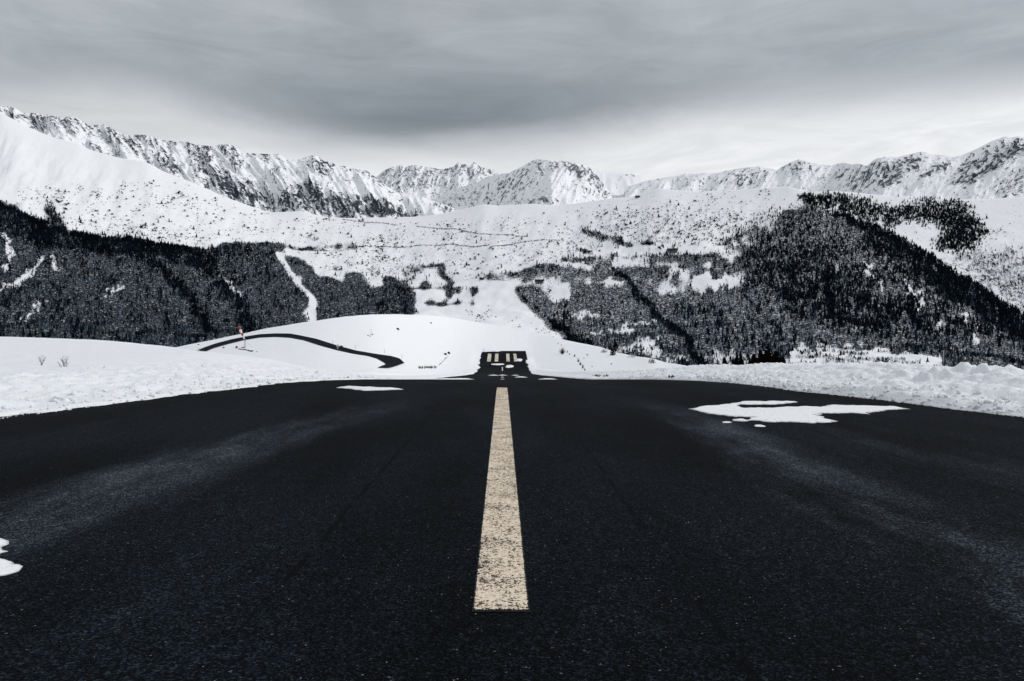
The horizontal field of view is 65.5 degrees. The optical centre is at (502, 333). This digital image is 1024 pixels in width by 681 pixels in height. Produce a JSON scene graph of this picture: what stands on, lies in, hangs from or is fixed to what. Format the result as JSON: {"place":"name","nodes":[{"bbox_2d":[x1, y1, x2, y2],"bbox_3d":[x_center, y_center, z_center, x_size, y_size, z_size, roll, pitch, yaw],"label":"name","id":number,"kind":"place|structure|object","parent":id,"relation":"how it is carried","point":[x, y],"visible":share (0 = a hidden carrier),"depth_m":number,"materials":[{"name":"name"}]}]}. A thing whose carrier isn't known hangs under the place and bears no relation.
{"place":"outdoors","nodes":[
{"label":"outdoors","id":0,"kind":"place"},
{"bbox_2d":[0,105,457,217],"bbox_3d":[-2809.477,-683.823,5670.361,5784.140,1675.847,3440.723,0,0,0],"label":"rocky ridge","id":1,"kind":"structure","parent":0,"point":[312,184],"depth_m":4649.98,"materials":[{"name":"white snow"}]},
{"bbox_2d":[199,333,403,367],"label":"access road","id":2,"kind":"structure","parent":0,"point":[390,361],"depth_m":160.09,"materials":[{"name":"black asphalt"}]},
{"bbox_2d":[418,365,436,368],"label":"dead grass","id":3,"kind":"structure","parent":0,"point":[419,367],"depth_m":197.85,"materials":[{"name":"grey plant"}]},
{"bbox_2d":[376,162,498,199],"bbox_3d":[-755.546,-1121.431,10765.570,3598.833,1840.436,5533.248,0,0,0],"label":"peaks","id":4,"kind":"object","parent":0,"point":[430,183],"visible":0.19,"depth_m":9131.84,"materials":[{"name":"white snow"}]},
{"bbox_2d":[0,351,1023,680],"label":"runway","id":5,"kind":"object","parent":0,"point":[308,531],"visible":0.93,"depth_m":5.80,"materials":[{"name":"black asphalt"}]},
{"bbox_2d":[0,538,22,575],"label":"snow patch","id":6,"kind":"object","parent":5,"relation":"on","point":[7,567],"visible":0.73,"depth_m":5.05,"materials":[{"name":"white snow"}]},
{"bbox_2d":[337,386,402,390],"bbox_3d":[-3.890,1.561,22.745,1.824,0.116,3.440,0,0,-29],"label":"snow patch","id":7,"kind":"object","parent":5,"relation":"on","point":[368,388],"visible":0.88,"depth_m":21.92,"materials":[{"name":"white snow"}]},
{"bbox_2d":[438,378,468,378],"bbox_3d":[-3.650,3.346,56.998,4.080,0.503,8.400,0,0,0],"label":"snow patch","id":8,"kind":"object","parent":5,"relation":"on","point":[453,378],"visible":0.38,"depth_m":56.61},
{"bbox_2d":[472,387,529,611],"bbox_3d":[-0.008,1.521,13.610,0.310,0.090,18.780,0,0,0],"label":"line marking","id":9,"kind":"object","parent":5,"relation":"on","point":[501,585],"visible":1,"depth_m":5.84,"materials":[{"name":"paint"}]},
{"bbox_2d":[691,401,906,422],"bbox_3d":[5.452,1.487,15.369,3.649,0.051,5.184,0,0,44],"label":"snow patch","id":10,"kind":"object","parent":5,"relation":"on","point":[805,414],"visible":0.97,"depth_m":15.12,"materials":[{"name":"white snow"}]},
{"bbox_2d":[608,363,1023,417],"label":"snow clods","id":11,"kind":"object","parent":5,"relation":"on","point":[1002,399],"visible":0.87,"depth_m":18.93,"materials":[{"name":"white snow"}]},
{"bbox_2d":[0,113,1023,369],"bbox_3d":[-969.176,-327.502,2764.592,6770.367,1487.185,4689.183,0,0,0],"label":"valley side","id":12,"kind":"structure","parent":0,"point":[42,165],"depth_m":2736.39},
{"bbox_2d":[18,181,860,363],"bbox_3d":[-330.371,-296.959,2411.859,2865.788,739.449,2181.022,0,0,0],"label":"scrub","id":13,"kind":"object","parent":12,"relation":"on","point":[668,238],"visible":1,"depth_m":2977.03,"materials":[{"name":"grey plant"}]},
{"bbox_2d":[0,191,1023,368],"bbox_3d":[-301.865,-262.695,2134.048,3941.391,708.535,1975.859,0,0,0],"label":"conifer woodland","id":14,"kind":"object","parent":12,"relation":"on","point":[965,284],"visible":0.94,"depth_m":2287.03,"materials":[{"name":"black plant"}]},
{"bbox_2d":[535,279,543,283],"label":"chalet","id":15,"kind":"object","parent":12,"relation":"on","point":[539,281],"visible":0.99,"depth_m":2424.49,"materials":[{"name":"grey wood"}]},
{"bbox_2d":[667,248,677,252],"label":"chalet","id":16,"kind":"object","parent":12,"relation":"on","point":[672,250],"visible":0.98,"depth_m":2620.75,"materials":[{"name":"grey wood"}]},
{"bbox_2d":[0,314,1023,416],"bbox_3d":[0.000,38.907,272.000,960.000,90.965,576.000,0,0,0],"label":"snow field","id":17,"kind":"structure","parent":0,"point":[413,342],"depth_m":36.38,"materials":[{"name":"white snow"}]},
{"bbox_2d":[58,355,67,366],"bbox_3d":[-13.251,0.868,24.031,0.343,0.455,0.369,0,0,-21],"label":"bare bush","id":18,"kind":"object","parent":17,"relation":"on","point":[64,364],"visible":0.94,"depth_m":24.03,"materials":[{"name":"grey plant"}]},
{"bbox_2d":[0,364,398,418],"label":"snow clods","id":19,"kind":"object","parent":17,"relation":"on","point":[73,392],"visible":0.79,"depth_m":20.54,"materials":[{"name":"white snow"}]},
{"bbox_2d":[610,346,615,354],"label":"evergreen shrub","id":20,"kind":"object","parent":17,"relation":"on","point":[612,352],"visible":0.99,"depth_m":251.74,"materials":[{"name":"black plant"}]},
{"bbox_2d":[733,356,740,364],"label":"fir tree","id":21,"kind":"object","parent":17,"relation":"on","point":[736,361],"visible":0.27,"depth_m":117.80,"materials":[{"name":"black plant"}]},
{"bbox_2d":[739,356,743,364],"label":"fir tree","id":22,"kind":"object","parent":17,"relation":"on","point":[741,360],"visible":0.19,"depth_m":120.87,"materials":[{"name":"black plant"}]},
{"bbox_2d":[748,353,758,363],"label":"fir tree","id":23,"kind":"object","parent":17,"relation":"on","point":[753,359],"visible":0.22,"depth_m":109.84,"materials":[{"name":"black plant"}]},
{"bbox_2d":[757,350,763,363],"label":"fir tree","id":24,"kind":"object","parent":17,"relation":"on","point":[759,356],"visible":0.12,"depth_m":113.73,"materials":[{"name":"black plant"}]},
{"bbox_2d":[759,346,773,362],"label":"fir tree","id":25,"kind":"object","parent":17,"relation":"on","point":[766,356],"visible":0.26,"depth_m":111.73,"materials":[{"name":"black plant"}]},
{"bbox_2d":[768,350,779,362],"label":"fir tree","id":26,"kind":"object","parent":17,"relation":"on","point":[775,355],"visible":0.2,"depth_m":109.76,"materials":[{"name":"black plant"}]},
{"bbox_2d":[778,357,785,363],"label":"fir tree","id":27,"kind":"object","parent":17,"relation":"on","point":[782,360],"visible":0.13,"depth_m":107.77,"materials":[{"name":"black plant"}]},
{"bbox_2d":[0,0,1023,178],"label":"sky","id":28,"kind":"structure","parent":0,"point":[652,89],"materials":[{"name":"grey"}]},
{"bbox_2d":[432,159,614,209],"bbox_3d":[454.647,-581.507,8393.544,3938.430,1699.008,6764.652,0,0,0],"label":"central peak","id":29,"kind":"structure","parent":0,"point":[549,182],"depth_m":6358.94,"materials":[{"name":"white snow"}]},
{"bbox_2d":[592,170,653,197],"bbox_3d":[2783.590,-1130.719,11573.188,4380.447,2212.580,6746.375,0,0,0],"label":"snow hills","id":30,"kind":"structure","parent":0,"point":[615,184],"depth_m":10155.01,"materials":[{"name":"white snow"}]},
{"bbox_2d":[624,136,1023,198],"bbox_3d":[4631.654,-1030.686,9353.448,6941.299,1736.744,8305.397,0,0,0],"label":"peaks","id":31,"kind":"object","parent":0,"point":[993,169],"visible":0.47,"depth_m":6609.62,"materials":[{"name":"white snow"}]},
{"bbox_2d":[807,191,1023,313],"bbox_3d":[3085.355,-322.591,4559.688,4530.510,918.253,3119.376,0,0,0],"label":"snowy hill","id":32,"kind":"structure","parent":0,"point":[1001,212],"depth_m":4023.32,"materials":[{"name":"white snow"}]},
{"bbox_2d":[818,190,1023,310],"bbox_3d":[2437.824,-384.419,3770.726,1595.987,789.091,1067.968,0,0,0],"label":"conifer woodland","id":33,"kind":"object","parent":32,"relation":"on","point":[942,215],"visible":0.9,"depth_m":4147.60,"materials":[{"name":"black plant"}]},
{"bbox_2d":[912,226,1023,307],"bbox_3d":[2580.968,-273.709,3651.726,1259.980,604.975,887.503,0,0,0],"label":"bare woodland","id":34,"kind":"object","parent":32,"relation":"on","point":[983,262],"visible":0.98,"depth_m":3751.95,"materials":[{"name":"grey plant"}]},
{"bbox_2d":[951,198,1020,238],"bbox_3d":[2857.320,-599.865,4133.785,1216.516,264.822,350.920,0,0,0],"label":"scrub","id":35,"kind":"object","parent":32,"relation":"on","point":[967,226],"visible":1,"depth_m":4117.85,"materials":[{"name":"black plant"}]},
{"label":"stone kerb","id":36,"kind":"structure","parent":0,"visible":0},
{"bbox_2d":[237,326,245,347],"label":"windsock","id":37,"kind":"object","parent":36,"relation":"on","point":[239,328],"visible":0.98,"depth_m":150.17,"materials":[{"name":"fabric"}]}
]}

